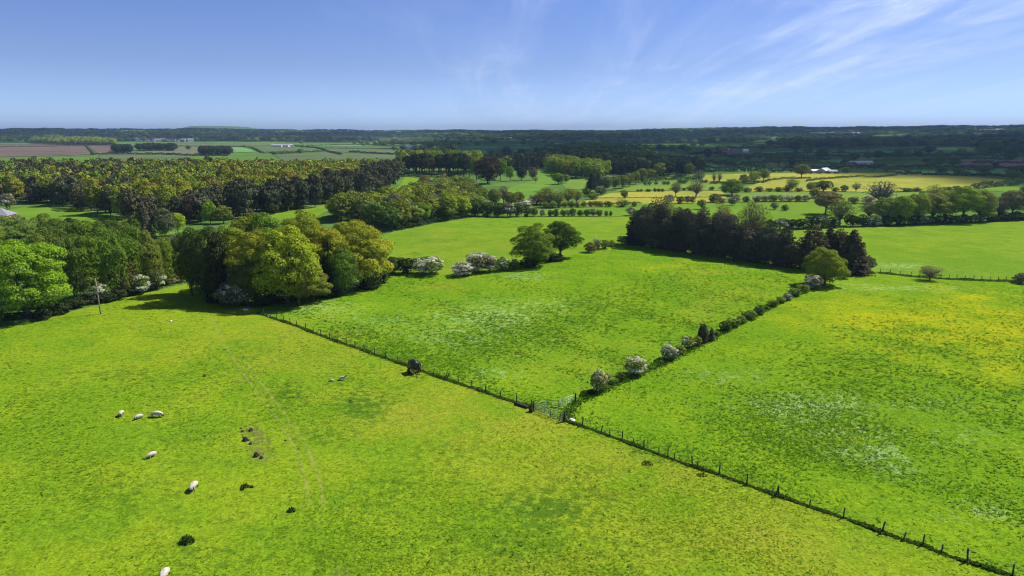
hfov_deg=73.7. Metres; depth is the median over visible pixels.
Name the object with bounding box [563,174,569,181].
broadleaf tree
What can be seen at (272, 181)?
forest pine
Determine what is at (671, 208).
budding tree
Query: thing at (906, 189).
green bush
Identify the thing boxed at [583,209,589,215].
green bush
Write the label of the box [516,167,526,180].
broadleaf tree
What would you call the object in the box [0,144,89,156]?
ploughed field
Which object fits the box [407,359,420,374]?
tank trailer
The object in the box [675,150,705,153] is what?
pale slope
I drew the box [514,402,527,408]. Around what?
fallen log
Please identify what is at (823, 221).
hawthorn bush
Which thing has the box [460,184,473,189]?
copse tree
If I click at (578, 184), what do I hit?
putting green
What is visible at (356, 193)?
copse tree
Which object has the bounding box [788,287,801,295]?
green bush
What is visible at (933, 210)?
oak tree
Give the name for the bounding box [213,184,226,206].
forest pine
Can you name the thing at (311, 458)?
wheel track
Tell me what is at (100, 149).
bare field
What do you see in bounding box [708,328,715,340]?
spruce tree
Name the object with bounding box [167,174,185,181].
forest tree
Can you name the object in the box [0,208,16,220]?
bungalow
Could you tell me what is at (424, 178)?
broadleaf tree
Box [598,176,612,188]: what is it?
broadleaf tree
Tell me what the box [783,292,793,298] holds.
hawthorn bush
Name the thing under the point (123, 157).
green strip
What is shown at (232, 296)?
hawthorn bush
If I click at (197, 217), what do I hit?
birch tree
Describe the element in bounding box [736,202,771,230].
budding tree
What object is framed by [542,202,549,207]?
green bush
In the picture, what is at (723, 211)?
budding tree
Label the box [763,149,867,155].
valley field
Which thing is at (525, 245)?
broadleaf tree
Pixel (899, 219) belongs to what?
green bush
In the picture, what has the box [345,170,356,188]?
forest pine
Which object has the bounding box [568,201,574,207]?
green bush
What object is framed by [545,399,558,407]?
steel hurdle
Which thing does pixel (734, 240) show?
pine tree
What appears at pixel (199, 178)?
forest tree
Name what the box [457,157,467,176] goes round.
tall pine
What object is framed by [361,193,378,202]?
copse tree
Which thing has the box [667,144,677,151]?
valley tree
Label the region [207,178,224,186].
forest tree
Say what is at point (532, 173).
broadleaf tree
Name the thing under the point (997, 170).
valley pasture
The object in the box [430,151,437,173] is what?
beech tree
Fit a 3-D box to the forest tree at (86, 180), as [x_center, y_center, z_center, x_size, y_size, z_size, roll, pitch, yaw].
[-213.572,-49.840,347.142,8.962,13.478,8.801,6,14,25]
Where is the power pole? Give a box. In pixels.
[90,278,100,313]
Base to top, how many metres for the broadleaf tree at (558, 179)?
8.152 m
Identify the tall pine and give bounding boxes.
[404,157,413,168]
[411,153,419,168]
[417,158,429,174]
[419,152,428,160]
[428,158,436,175]
[435,155,440,167]
[437,157,444,173]
[441,154,449,167]
[448,157,457,175]
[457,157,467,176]
[464,156,472,176]
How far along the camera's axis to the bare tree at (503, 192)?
339.47 m
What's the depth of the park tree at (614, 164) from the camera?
585.25 m
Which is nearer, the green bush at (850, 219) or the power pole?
the power pole
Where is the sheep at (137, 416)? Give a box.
[134,414,142,419]
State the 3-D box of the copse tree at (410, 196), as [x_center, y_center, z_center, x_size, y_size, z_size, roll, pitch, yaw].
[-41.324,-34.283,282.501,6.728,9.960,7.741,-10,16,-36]
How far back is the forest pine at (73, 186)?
311.12 m
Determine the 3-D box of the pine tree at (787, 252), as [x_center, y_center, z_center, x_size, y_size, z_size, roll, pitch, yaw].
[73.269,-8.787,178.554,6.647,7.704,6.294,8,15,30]
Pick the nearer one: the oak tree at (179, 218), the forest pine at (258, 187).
the oak tree at (179, 218)
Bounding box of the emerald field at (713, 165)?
[667,157,729,169]
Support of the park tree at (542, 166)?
on the ground at (327, 219)
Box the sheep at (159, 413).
[150,411,163,416]
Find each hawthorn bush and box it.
[0,193,16,208]
[0,309,4,318]
[87,283,110,301]
[128,274,150,293]
[146,267,166,289]
[210,279,252,306]
[412,256,443,273]
[451,262,476,275]
[466,252,488,271]
[479,255,497,271]
[495,257,510,269]
[499,202,516,216]
[516,200,532,207]
[527,195,546,204]
[589,209,596,216]
[590,369,608,391]
[593,238,601,248]
[617,236,625,243]
[623,355,647,374]
[625,207,635,213]
[660,344,678,358]
[663,194,674,202]
[680,336,696,346]
[684,195,690,201]
[718,198,725,202]
[729,195,740,201]
[752,195,761,201]
[761,195,768,200]
[770,202,778,209]
[773,218,788,229]
[777,195,785,200]
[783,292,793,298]
[785,195,794,200]
[802,195,809,201]
[804,275,823,288]
[815,215,830,226]
[861,196,875,202]
[868,215,882,226]
[868,256,877,269]
[919,215,933,223]
[971,214,984,221]
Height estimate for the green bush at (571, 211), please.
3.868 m
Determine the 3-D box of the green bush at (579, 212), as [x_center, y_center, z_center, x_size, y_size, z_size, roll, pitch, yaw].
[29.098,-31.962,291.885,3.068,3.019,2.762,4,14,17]
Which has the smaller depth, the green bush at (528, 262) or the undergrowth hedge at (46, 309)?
the undergrowth hedge at (46, 309)
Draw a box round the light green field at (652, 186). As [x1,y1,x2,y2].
[613,182,721,191]
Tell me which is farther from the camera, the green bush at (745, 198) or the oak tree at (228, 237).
the green bush at (745, 198)
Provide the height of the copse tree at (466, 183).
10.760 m
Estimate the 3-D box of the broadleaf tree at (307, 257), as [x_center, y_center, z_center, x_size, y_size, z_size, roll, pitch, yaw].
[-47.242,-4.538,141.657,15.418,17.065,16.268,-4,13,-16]
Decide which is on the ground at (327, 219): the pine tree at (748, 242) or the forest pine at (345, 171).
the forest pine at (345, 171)
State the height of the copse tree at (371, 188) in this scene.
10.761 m
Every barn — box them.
[741,149,748,152]
[817,167,830,172]
[847,161,873,164]
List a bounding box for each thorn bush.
[110,256,138,289]
[161,276,178,284]
[615,371,626,380]
[641,197,668,213]
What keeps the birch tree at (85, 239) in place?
on the ground at (327, 219)
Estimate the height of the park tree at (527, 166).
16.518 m
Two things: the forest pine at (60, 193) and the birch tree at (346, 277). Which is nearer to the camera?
the birch tree at (346, 277)
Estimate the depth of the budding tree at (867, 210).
277.92 m
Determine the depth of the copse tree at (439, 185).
337.55 m
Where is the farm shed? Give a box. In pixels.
[271,144,281,146]
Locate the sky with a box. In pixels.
[0,0,1023,131]
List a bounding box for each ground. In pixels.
[0,126,1023,328]
[249,430,270,455]
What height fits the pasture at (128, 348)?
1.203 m
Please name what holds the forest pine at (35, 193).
on the ground at (327, 219)
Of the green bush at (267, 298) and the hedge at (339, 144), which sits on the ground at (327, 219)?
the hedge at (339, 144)
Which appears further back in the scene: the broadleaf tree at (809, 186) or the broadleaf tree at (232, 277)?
the broadleaf tree at (809, 186)
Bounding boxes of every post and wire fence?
[257,307,531,406]
[568,416,1022,575]
[880,269,1014,280]
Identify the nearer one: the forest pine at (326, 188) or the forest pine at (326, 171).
the forest pine at (326, 188)
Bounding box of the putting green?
[563,179,585,189]
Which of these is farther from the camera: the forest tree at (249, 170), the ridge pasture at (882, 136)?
the ridge pasture at (882, 136)
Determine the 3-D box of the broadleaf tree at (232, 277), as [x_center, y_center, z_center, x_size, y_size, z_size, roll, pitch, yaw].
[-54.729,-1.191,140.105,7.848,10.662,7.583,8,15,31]
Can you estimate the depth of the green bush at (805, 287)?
150.45 m
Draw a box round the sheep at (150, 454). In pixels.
[145,451,156,458]
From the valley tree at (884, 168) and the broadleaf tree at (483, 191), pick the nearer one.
the broadleaf tree at (483, 191)
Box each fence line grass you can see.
[256,312,534,407]
[553,294,802,422]
[566,420,1019,575]
[877,271,1023,282]
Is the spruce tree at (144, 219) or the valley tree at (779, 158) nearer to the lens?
the spruce tree at (144, 219)
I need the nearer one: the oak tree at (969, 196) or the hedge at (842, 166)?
the oak tree at (969, 196)
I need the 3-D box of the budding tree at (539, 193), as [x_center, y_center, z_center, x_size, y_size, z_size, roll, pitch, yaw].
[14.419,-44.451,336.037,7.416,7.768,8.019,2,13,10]
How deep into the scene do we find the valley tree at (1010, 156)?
831.40 m
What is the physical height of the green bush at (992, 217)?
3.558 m
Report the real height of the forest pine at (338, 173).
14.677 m
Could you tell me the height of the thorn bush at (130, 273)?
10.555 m
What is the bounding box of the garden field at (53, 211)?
[4,204,129,228]
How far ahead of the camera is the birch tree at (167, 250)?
158.03 m
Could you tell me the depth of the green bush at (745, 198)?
344.09 m
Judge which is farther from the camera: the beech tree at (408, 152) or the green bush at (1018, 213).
the beech tree at (408, 152)
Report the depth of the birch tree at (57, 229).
166.99 m
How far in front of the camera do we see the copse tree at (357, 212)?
262.96 m
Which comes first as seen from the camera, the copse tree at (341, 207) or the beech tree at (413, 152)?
the copse tree at (341, 207)
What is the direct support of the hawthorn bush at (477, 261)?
on the meadow at (451, 243)
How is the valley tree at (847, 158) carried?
on the ground at (327, 219)
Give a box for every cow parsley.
[270,278,653,378]
[640,323,1020,528]
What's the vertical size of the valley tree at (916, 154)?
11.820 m
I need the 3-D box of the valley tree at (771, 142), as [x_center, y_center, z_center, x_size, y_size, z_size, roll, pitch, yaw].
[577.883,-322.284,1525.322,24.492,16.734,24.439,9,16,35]
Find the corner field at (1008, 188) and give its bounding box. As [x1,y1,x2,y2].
[984,185,1023,191]
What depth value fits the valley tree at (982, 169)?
565.14 m
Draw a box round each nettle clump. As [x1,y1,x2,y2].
[178,534,194,545]
[240,483,249,488]
[287,507,295,512]
[641,461,652,465]
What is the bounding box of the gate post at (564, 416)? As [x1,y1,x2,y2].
[563,410,568,421]
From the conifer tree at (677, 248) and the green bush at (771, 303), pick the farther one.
the conifer tree at (677, 248)
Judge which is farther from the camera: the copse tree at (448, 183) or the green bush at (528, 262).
the copse tree at (448, 183)
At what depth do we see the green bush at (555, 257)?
185.14 m
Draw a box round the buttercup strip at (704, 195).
[579,191,725,206]
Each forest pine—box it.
[25,175,42,203]
[40,179,51,201]
[43,180,66,204]
[49,174,68,205]
[60,175,75,201]
[64,181,84,194]
[66,184,78,208]
[68,181,80,207]
[84,182,97,210]
[98,186,115,214]
[99,179,116,185]
[105,175,116,182]
[116,187,141,222]
[119,177,134,188]
[134,194,160,220]
[167,196,183,217]
[183,189,195,218]
[184,192,208,222]
[195,186,213,220]
[202,190,217,217]
[211,184,226,213]
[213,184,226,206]
[222,180,241,217]
[231,184,252,215]
[232,177,244,184]
[241,180,259,211]
[252,184,269,211]
[257,186,278,213]
[264,178,283,212]
[277,177,292,209]
[277,180,296,210]
[292,177,305,207]
[293,179,312,208]
[306,174,323,206]
[321,179,333,199]
[322,168,331,176]
[328,174,344,197]
[334,171,341,189]
[341,177,354,193]
[342,169,351,181]
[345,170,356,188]
[352,173,368,191]
[363,171,371,183]
[366,176,382,190]
[375,173,387,187]
[381,168,392,185]
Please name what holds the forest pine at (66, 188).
on the ground at (327, 219)
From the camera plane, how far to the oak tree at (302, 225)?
159.09 m
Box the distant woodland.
[0,124,1023,157]
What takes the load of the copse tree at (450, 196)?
on the ground at (327, 219)
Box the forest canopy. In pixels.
[0,132,1023,196]
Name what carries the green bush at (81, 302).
on the ground at (327, 219)
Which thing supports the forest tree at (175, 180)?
on the ground at (327, 219)
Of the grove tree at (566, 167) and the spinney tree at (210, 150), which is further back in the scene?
the spinney tree at (210, 150)
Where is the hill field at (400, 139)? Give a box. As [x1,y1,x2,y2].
[380,138,420,140]
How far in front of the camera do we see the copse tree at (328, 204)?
273.40 m
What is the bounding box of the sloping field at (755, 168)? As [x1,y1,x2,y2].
[718,165,782,170]
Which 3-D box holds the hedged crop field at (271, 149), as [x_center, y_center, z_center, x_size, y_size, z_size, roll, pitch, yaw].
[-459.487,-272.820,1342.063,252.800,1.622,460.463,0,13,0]
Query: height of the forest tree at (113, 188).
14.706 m
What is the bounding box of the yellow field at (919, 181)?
[703,173,1005,191]
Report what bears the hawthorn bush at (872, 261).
on the meadow at (988, 250)
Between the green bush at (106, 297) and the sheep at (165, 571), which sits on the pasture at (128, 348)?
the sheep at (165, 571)
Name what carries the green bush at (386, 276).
on the meadow at (647, 261)
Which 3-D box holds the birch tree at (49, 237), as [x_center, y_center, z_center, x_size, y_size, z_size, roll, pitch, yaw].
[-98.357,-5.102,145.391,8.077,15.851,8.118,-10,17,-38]
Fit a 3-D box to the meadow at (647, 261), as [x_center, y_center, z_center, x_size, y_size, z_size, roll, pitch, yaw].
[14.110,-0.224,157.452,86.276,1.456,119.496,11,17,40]
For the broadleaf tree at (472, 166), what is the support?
on the ground at (327, 219)
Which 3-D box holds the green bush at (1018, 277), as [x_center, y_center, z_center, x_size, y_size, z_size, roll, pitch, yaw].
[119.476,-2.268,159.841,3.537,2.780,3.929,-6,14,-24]
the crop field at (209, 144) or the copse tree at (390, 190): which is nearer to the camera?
the copse tree at (390, 190)
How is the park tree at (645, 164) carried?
on the ground at (327, 219)
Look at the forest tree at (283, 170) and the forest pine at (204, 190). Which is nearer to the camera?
the forest pine at (204, 190)
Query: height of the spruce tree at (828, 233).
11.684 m
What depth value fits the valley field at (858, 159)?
851.19 m
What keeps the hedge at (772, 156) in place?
on the ground at (327, 219)
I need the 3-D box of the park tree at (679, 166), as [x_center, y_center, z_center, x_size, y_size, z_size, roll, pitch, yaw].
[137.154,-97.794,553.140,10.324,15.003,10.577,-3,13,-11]
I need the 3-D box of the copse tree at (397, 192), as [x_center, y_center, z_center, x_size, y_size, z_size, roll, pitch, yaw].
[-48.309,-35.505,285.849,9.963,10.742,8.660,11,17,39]
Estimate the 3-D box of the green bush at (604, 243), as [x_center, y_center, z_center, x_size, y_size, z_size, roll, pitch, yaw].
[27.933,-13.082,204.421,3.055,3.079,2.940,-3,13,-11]
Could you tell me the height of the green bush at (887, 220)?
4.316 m
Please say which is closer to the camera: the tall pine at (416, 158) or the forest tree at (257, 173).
the forest tree at (257, 173)
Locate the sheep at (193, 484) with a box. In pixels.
[190,481,197,492]
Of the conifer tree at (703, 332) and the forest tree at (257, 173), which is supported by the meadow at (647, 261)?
the conifer tree at (703, 332)
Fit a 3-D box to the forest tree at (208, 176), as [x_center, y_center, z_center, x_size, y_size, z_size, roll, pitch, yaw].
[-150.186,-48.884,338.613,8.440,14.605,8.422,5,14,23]
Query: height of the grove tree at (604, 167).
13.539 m
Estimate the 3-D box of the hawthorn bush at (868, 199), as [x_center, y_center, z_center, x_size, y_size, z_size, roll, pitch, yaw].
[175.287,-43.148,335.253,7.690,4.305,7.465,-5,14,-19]
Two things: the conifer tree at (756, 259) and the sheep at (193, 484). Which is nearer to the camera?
the sheep at (193, 484)
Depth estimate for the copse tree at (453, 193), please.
287.95 m
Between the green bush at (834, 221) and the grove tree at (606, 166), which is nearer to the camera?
the green bush at (834, 221)
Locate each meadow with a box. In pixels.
[255,244,807,419]
[366,216,634,275]
[501,202,878,228]
[568,274,1023,575]
[729,191,931,202]
[777,221,1023,282]
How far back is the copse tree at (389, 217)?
243.04 m
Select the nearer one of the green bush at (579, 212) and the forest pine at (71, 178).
the green bush at (579, 212)
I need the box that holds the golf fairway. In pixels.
[507,169,555,199]
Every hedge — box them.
[0,145,83,146]
[0,282,166,319]
[90,152,197,155]
[180,145,294,152]
[272,149,326,154]
[295,145,325,149]
[307,144,386,145]
[327,150,342,154]
[340,147,398,148]
[349,150,396,154]
[390,210,475,230]
[578,143,660,144]
[598,196,700,197]
[637,176,702,181]
[648,144,731,145]
[658,153,764,166]
[686,151,726,154]
[702,167,806,172]
[710,180,758,183]
[715,153,774,157]
[727,145,803,147]
[730,154,744,162]
[760,176,810,182]
[785,163,886,168]
[786,160,857,164]
[806,174,896,180]
[840,154,860,162]
[883,153,948,155]
[891,165,974,170]
[895,164,1023,168]
[895,171,1010,176]
[922,157,1008,161]
[949,152,1023,156]
[970,160,1023,163]
[970,178,1023,188]
[1003,167,1023,171]
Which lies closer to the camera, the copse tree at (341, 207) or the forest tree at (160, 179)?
the copse tree at (341, 207)
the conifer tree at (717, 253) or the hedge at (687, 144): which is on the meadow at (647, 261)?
the conifer tree at (717, 253)
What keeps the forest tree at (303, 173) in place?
on the ground at (327, 219)
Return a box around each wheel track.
[209,312,309,504]
[249,365,325,505]
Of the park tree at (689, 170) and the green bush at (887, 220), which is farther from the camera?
the park tree at (689, 170)
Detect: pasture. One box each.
[0,284,1004,575]
[229,177,420,224]
[879,134,913,137]
[896,168,1023,174]
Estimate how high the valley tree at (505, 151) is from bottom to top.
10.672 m
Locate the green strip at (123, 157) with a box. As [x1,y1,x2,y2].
[99,155,186,159]
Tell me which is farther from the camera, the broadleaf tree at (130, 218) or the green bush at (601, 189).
the green bush at (601, 189)
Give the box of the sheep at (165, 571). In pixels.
[159,567,169,575]
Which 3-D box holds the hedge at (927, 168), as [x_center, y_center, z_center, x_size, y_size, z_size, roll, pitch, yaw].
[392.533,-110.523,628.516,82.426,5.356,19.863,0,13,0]
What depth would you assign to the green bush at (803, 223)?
252.23 m
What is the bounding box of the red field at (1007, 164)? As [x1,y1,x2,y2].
[961,160,1023,167]
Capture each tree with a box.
[0,183,11,193]
[0,215,39,257]
[0,221,11,250]
[0,238,72,318]
[2,174,19,194]
[4,180,24,201]
[16,213,55,244]
[21,182,33,201]
[27,227,66,296]
[35,176,46,200]
[39,177,53,202]
[42,218,81,241]
[50,236,89,297]
[63,218,77,224]
[63,220,95,269]
[67,232,108,299]
[68,186,87,210]
[80,177,98,183]
[81,183,102,214]
[85,226,130,291]
[86,219,123,245]
[106,183,132,215]
[108,190,123,217]
[111,225,149,287]
[112,146,120,151]
[113,178,120,183]
[120,219,145,252]
[125,145,133,152]
[127,216,139,226]
[129,230,164,289]
[133,185,152,195]
[135,179,149,188]
[136,201,158,238]
[139,195,156,222]
[142,184,161,196]
[143,181,154,188]
[146,236,176,285]
[149,176,169,184]
[152,208,177,236]
[154,184,176,199]
[156,192,177,212]
[157,187,177,212]
[165,177,177,186]
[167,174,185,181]
[171,178,191,185]
[171,212,185,231]
[171,233,203,293]
[173,181,190,188]
[175,183,191,192]
[175,186,190,199]
[178,226,223,296]
[180,196,197,223]
[181,173,192,180]
[192,173,207,178]
[193,182,206,189]
[193,203,199,222]
[195,175,207,181]
[200,201,215,223]
[201,175,215,180]
[201,231,231,304]
[202,148,208,153]
[202,179,215,185]
[202,225,247,268]
[206,180,220,186]
[207,148,215,155]
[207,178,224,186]
[214,205,233,223]
[215,148,222,154]
[217,168,229,175]
[217,177,226,185]
[223,147,230,155]
[223,212,262,280]
[223,229,277,302]
[225,259,266,305]
[226,172,236,179]
[231,174,249,180]
[233,212,303,272]
[237,170,248,175]
[242,167,252,174]
[243,224,322,303]
[247,177,261,186]
[249,168,262,173]
[249,171,261,177]
[262,169,280,176]
[275,261,316,305]
[277,168,290,176]
[280,209,332,252]
[281,172,292,179]
[297,171,309,175]
[297,224,352,271]
[298,265,332,300]
[317,240,343,298]
[324,200,338,218]
[327,245,358,293]
[328,194,354,220]
[330,221,372,272]
[333,191,350,216]
[336,219,395,286]
[342,194,358,219]
[348,190,361,196]
[350,202,363,219]
[355,196,374,207]
[359,200,378,224]
[361,185,374,193]
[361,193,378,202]
[361,201,385,227]
[365,190,381,198]
[374,194,387,203]
[375,185,395,191]
[380,187,395,193]
[380,199,394,215]
[380,206,402,230]
[383,194,399,200]
[385,198,405,225]
[387,191,404,198]
[388,198,412,224]
[395,149,403,157]
[396,186,412,191]
[396,190,410,195]
[399,152,408,173]
[400,196,411,223]
[404,150,412,172]
[404,205,424,225]
[407,193,417,200]
[410,150,419,173]
[413,195,423,201]
[413,202,431,223]
[416,189,433,195]
[417,195,439,218]
[419,175,430,182]
[419,197,439,219]
[421,180,429,184]
[426,185,437,191]
[426,192,440,216]
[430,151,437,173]
[434,183,444,189]
[435,199,455,219]
[439,191,459,197]
[439,193,457,215]
[441,180,456,187]
[444,146,455,150]
[452,180,463,188]
[453,195,471,216]
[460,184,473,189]
[462,182,473,188]
[468,190,482,197]
[469,156,482,180]
[469,194,484,203]
[472,151,482,160]
[473,156,501,183]
[476,187,487,199]
[487,189,501,203]
[493,158,507,179]
[498,186,507,202]
[502,149,512,153]
[502,157,512,166]
[504,192,516,203]
[506,166,513,177]
[509,223,555,262]
[514,155,524,164]
[514,191,524,203]
[515,155,520,170]
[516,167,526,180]
[524,154,530,170]
[528,167,537,177]
[531,156,537,168]
[534,190,544,204]
[535,156,542,167]
[539,153,545,167]
[539,189,558,206]
[540,187,550,192]
[546,221,584,254]
[547,158,552,172]
[550,173,564,183]
[552,191,565,202]
[554,159,562,173]
[558,188,576,202]
[560,162,571,174]
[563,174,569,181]
[569,160,581,178]
[574,191,583,201]
[578,160,584,174]
[582,162,592,178]
[585,172,597,189]
[590,163,603,176]
[596,171,601,185]
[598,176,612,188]
[600,162,606,174]
[601,160,611,175]
[603,161,608,176]
[610,160,618,171]
[611,176,620,186]
[617,156,626,174]
[617,160,624,174]
[619,175,629,187]
[620,190,627,198]
[623,210,648,245]
[625,159,637,172]
[625,173,634,186]
[631,171,640,183]
[632,206,656,246]
[633,158,642,169]
[638,160,650,170]
[638,168,647,180]
[641,217,663,246]
[647,169,655,176]
[648,205,671,248]
[650,162,662,173]
[653,162,665,175]
[656,216,681,248]
[662,160,675,176]
[662,202,677,214]
[665,207,686,251]
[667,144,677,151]
[669,182,681,195]
[671,208,696,252]
[675,158,687,175]
[678,144,686,150]
[681,216,703,253]
[684,163,695,176]
[687,180,705,196]
[687,206,712,255]
[691,170,704,179]
[692,155,698,172]
[697,159,707,172]
[697,199,706,208]
[697,323,709,343]
[704,148,711,158]
[705,212,728,257]
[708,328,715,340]
[711,202,731,218]
[711,214,740,257]
[718,179,744,194]
[721,226,746,260]
[728,199,736,204]
[729,220,753,261]
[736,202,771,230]
[738,174,748,182]
[738,230,762,261]
[744,226,770,263]
[748,171,761,182]
[754,153,764,158]
[755,226,780,263]
[757,144,766,149]
[757,169,770,179]
[759,233,787,262]
[765,140,775,144]
[768,162,775,169]
[770,225,796,266]
[773,154,784,164]
[780,240,803,267]
[786,178,799,191]
[787,142,801,150]
[788,159,795,164]
[792,164,810,176]
[793,225,829,269]
[802,247,850,284]
[806,182,816,190]
[809,189,818,195]
[810,191,843,213]
[811,180,833,191]
[814,141,824,146]
[822,226,839,264]
[823,198,858,224]
[829,228,848,253]
[832,229,875,276]
[841,154,852,165]
[850,153,858,158]
[851,182,861,191]
[857,201,876,216]
[861,152,874,159]
[862,180,900,203]
[868,162,879,170]
[871,197,903,224]
[873,150,884,159]
[882,166,895,171]
[891,195,917,224]
[908,190,933,223]
[912,150,923,157]
[917,265,946,279]
[920,193,952,223]
[923,185,948,195]
[924,146,937,152]
[934,190,963,215]
[935,167,947,174]
[946,186,987,221]
[952,168,965,174]
[971,190,998,220]
[974,165,993,173]
[995,196,1011,212]
[998,190,1023,217]
[1003,152,1019,160]
[1004,171,1022,179]
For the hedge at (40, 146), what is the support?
on the ground at (327, 219)
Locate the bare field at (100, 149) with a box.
[87,145,146,154]
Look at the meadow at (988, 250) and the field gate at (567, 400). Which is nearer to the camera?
the field gate at (567, 400)
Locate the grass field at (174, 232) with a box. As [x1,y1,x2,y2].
[155,230,188,256]
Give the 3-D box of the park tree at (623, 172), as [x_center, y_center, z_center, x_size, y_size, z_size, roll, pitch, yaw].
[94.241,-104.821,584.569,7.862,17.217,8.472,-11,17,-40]
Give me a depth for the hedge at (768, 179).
514.04 m
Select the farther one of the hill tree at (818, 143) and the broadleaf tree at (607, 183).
the hill tree at (818, 143)
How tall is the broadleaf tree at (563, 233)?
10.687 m
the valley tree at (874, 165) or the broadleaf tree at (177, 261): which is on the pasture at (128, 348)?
the broadleaf tree at (177, 261)
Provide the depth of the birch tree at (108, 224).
172.19 m
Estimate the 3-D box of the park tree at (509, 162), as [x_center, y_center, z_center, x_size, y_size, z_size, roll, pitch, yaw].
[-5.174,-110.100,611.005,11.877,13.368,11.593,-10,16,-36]
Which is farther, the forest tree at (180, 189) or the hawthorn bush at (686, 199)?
the hawthorn bush at (686, 199)
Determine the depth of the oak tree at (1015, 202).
272.87 m
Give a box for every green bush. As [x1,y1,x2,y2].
[18,192,41,202]
[33,310,51,320]
[48,302,72,314]
[66,296,86,307]
[96,292,116,302]
[110,289,126,299]
[123,286,140,295]
[164,233,178,248]
[251,288,281,305]
[273,291,295,301]
[357,275,382,288]
[375,270,391,283]
[385,256,403,273]
[398,258,416,273]
[469,199,484,215]
[478,201,498,216]
[490,203,506,216]
[508,258,519,269]
[512,203,524,216]
[519,257,539,267]
[523,207,532,216]
[531,208,537,215]
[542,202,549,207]
[542,252,564,260]
[549,202,556,207]
[553,209,559,215]
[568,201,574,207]
[569,209,575,215]
[576,210,582,216]
[582,188,591,195]
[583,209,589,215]
[584,242,596,251]
[587,192,598,198]
[587,389,596,394]
[594,186,605,193]
[601,240,609,248]
[604,201,613,206]
[608,379,614,384]
[616,200,629,206]
[675,345,686,353]
[676,196,683,203]
[694,336,701,345]
[708,194,720,202]
[718,320,732,330]
[726,317,740,325]
[736,315,746,322]
[741,310,756,318]
[742,196,751,201]
[744,187,752,191]
[753,186,765,191]
[753,305,765,313]
[762,219,776,227]
[767,300,778,305]
[769,195,778,200]
[774,187,782,191]
[777,296,786,302]
[781,205,788,210]
[783,185,791,191]
[785,219,798,228]
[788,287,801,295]
[794,195,801,200]
[794,218,808,228]
[796,284,809,291]
[804,216,819,227]
[825,216,841,227]
[840,185,848,190]
[841,167,851,172]
[844,214,861,226]
[848,197,859,203]
[855,214,869,226]
[879,215,894,225]
[892,215,909,224]
[899,188,912,191]
[906,214,920,224]
[931,214,947,223]
[943,215,959,222]
[956,214,971,222]
[984,213,999,221]
[996,212,1012,220]
[1007,211,1023,219]
[1011,273,1023,283]
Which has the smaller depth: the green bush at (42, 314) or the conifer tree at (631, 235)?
the green bush at (42, 314)
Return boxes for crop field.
[118,142,270,146]
[141,147,235,154]
[232,147,255,152]
[249,147,324,152]
[274,152,397,160]
[300,144,376,145]
[307,146,404,152]
[458,146,538,153]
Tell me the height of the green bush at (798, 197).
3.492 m
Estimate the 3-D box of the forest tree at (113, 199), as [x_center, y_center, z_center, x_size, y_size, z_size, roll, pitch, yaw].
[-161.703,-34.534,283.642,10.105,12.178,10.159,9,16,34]
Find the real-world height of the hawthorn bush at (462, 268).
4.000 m
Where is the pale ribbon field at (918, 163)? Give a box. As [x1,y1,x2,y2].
[884,159,994,165]
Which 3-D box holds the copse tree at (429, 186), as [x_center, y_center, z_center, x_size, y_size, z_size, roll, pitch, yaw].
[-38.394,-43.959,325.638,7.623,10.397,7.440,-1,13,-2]
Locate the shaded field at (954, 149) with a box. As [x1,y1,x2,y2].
[869,147,1006,153]
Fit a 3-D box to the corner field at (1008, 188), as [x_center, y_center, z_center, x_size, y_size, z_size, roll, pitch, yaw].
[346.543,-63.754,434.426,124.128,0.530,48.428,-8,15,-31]
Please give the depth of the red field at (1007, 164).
759.92 m
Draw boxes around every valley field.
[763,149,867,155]
[822,157,884,162]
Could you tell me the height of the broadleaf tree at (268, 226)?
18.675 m
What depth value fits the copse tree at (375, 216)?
248.96 m
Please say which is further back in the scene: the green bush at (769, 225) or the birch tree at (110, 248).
the green bush at (769, 225)
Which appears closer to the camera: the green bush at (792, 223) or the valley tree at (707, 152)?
the green bush at (792, 223)
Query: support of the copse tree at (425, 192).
on the ground at (327, 219)
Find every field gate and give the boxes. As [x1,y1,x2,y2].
[534,402,550,416]
[560,395,574,406]
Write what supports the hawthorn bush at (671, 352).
on the meadow at (647, 261)
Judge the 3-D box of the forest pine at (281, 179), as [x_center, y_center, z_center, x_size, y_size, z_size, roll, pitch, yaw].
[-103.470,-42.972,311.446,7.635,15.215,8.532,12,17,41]
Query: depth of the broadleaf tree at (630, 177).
442.33 m
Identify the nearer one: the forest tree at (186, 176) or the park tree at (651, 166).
the forest tree at (186, 176)
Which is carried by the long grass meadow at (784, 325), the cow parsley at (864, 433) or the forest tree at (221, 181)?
the cow parsley at (864, 433)
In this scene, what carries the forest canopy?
on the ground at (327, 219)
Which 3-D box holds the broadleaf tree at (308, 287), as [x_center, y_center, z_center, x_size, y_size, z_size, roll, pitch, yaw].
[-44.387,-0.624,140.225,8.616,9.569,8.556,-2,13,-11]
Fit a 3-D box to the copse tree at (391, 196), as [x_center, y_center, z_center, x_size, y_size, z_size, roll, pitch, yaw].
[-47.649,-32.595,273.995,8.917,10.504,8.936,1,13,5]
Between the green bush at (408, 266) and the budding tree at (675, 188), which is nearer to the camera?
the green bush at (408, 266)
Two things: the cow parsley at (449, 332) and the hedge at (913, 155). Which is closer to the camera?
the cow parsley at (449, 332)

